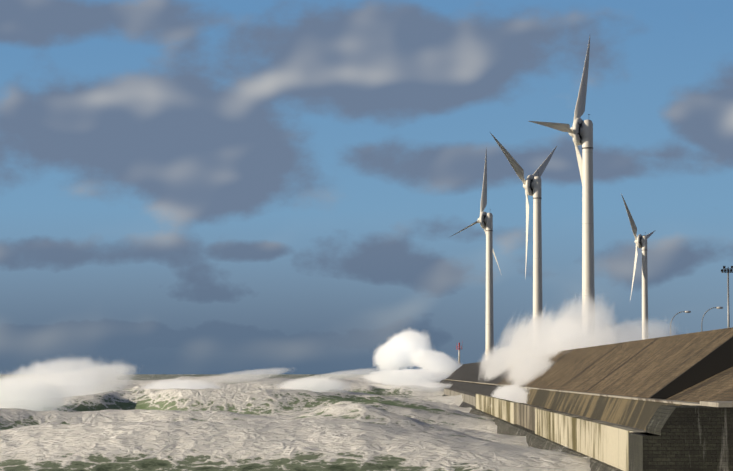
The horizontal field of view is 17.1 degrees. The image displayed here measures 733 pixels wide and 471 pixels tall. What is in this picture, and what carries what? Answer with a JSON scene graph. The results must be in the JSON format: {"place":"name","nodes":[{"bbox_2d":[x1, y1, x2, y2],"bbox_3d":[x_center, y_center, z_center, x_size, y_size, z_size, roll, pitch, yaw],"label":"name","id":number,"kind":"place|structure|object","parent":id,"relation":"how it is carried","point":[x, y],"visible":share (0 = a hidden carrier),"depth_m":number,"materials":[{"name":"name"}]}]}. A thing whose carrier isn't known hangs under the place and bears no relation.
{"place":"outdoors","nodes":[
{"label":"outdoors","id":0,"kind":"place"},
{"bbox_2d":[0,374,591,470],"bbox_3d":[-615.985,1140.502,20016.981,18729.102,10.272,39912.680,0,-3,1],"label":"sea","id":1,"kind":"structure","parent":0,"point":[262,424],"depth_m":170.50,"materials":[{"name":"liquid"}]},
{"bbox_2d":[438,380,502,407],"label":"seawall","id":2,"kind":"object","parent":1,"relation":"on","point":[475,388],"depth_m":515.30,"materials":[{"name":"grey concrete"}]},
{"bbox_2d":[433,384,645,431],"bbox_3d":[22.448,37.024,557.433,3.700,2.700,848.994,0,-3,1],"label":"ledge","id":3,"kind":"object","parent":1,"relation":"on","point":[468,398],"visible":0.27,"depth_m":459.95,"materials":[{"name":"concrete"}]},
{"bbox_2d":[470,408,622,470],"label":"seawall footing","id":4,"kind":"object","parent":1,"relation":"on","point":[533,439],"visible":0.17,"depth_m":230.38,"materials":[{"name":"grey concrete"}]},
{"bbox_2d":[476,394,517,423],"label":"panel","id":5,"kind":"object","parent":4,"relation":"on","point":[504,409],"depth_m":327.48,"materials":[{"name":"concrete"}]},
{"bbox_2d":[517,403,546,430],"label":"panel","id":6,"kind":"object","parent":4,"relation":"on","point":[525,415],"depth_m":265.63,"materials":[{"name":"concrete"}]},
{"bbox_2d":[535,408,658,470],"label":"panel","id":7,"kind":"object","parent":4,"relation":"on","point":[607,443],"depth_m":174.96,"materials":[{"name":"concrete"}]},
{"bbox_2d":[450,380,680,429],"bbox_3d":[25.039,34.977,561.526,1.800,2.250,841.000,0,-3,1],"label":"parapet","id":8,"kind":"structure","parent":1,"relation":"on","point":[637,414],"depth_m":221.76,"materials":[{"name":"concrete"}]},
{"bbox_2d":[446,356,525,383],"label":"revetment","id":9,"kind":"object","parent":8,"relation":"on","point":[468,372],"visible":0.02,"depth_m":682.47,"materials":[{"name":"concrete"}]},
{"bbox_2d":[445,379,699,404],"bbox_3d":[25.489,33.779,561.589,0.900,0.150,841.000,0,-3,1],"label":"wall cap","id":10,"kind":"object","parent":8,"relation":"on","point":[662,400],"depth_m":205.03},
{"bbox_2d":[628,405,732,470],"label":"end wall","id":11,"kind":"structure","parent":1,"relation":"on","point":[694,438],"depth_m":133.75,"materials":[{"name":"brick"}]},
{"bbox_2d":[700,401,732,406],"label":"end wall coping","id":12,"kind":"object","parent":11,"relation":"on","point":[718,403],"visible":1,"depth_m":135.37,"materials":[{"name":"beige concrete"}]},
{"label":"mole head","id":13,"kind":"object","parent":1,"relation":"on","visible":0},
{"bbox_2d":[456,341,462,363],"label":"navigation beacon","id":14,"kind":"object","parent":13,"relation":"on","point":[459,346],"visible":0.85,"depth_m":991.68,"materials":[{"name":"red paint"}]},
{"bbox_2d":[0,0,732,449],"label":"sky","id":15,"kind":"structure","parent":0,"point":[264,187],"materials":[{"name":"blue"}]},
{"bbox_2d":[650,336,732,398],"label":"embankment side face","id":16,"kind":"object","parent":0,"point":[718,360],"visible":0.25,"depth_m":187.19},
{"bbox_3d":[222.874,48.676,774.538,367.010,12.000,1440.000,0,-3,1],"label":"quay platform","id":17,"kind":"structure","parent":0,"visible":0},
{"bbox_2d":[452,149,500,359],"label":"wind turbine","id":18,"kind":"object","parent":17,"relation":"on","point":[485,220],"visible":0.94,"depth_m":753.84,"materials":[{"name":"grey metal"}]},
{"bbox_2d":[491,134,556,354],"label":"wind turbine","id":19,"kind":"object","parent":17,"relation":"on","point":[531,185],"visible":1,"depth_m":618.06,"materials":[{"name":"grey metal"}]},
{"bbox_2d":[529,37,594,333],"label":"wind turbine","id":20,"kind":"object","parent":17,"relation":"on","point":[580,131],"visible":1,"depth_m":476.34,"materials":[{"name":"grey metal"}]},
{"bbox_2d":[498,327,732,397],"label":"revetment","id":21,"kind":"object","parent":17,"relation":"on","point":[646,368],"visible":0.69,"depth_m":238.83,"materials":[{"name":"stone"}]},
{"bbox_2d":[621,194,655,339],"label":"wind turbine","id":22,"kind":"object","parent":17,"relation":"on","point":[640,241],"visible":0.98,"depth_m":916.82,"materials":[{"name":"grey metal"}]},
{"bbox_2d":[670,311,690,335],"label":"street lamp","id":23,"kind":"object","parent":17,"relation":"on","point":[675,315],"depth_m":414.84,"materials":[{"name":"silver metal"}]},
{"bbox_2d":[665,367,732,402],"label":"revetment","id":24,"kind":"object","parent":17,"relation":"on","point":[718,387],"visible":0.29,"depth_m":175.64,"materials":[{"name":"stone"}]},
{"bbox_2d":[701,307,722,331],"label":"street lamp","id":25,"kind":"object","parent":17,"relation":"on","point":[708,310],"visible":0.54,"depth_m":397.88,"materials":[{"name":"silver metal"}]},
{"bbox_2d":[721,266,732,327],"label":"floodlight mast","id":26,"kind":"object","parent":17,"relation":"on","point":[727,270],"visible":0.73,"depth_m":610.48,"materials":[{"name":"silver metal"}]}
]}

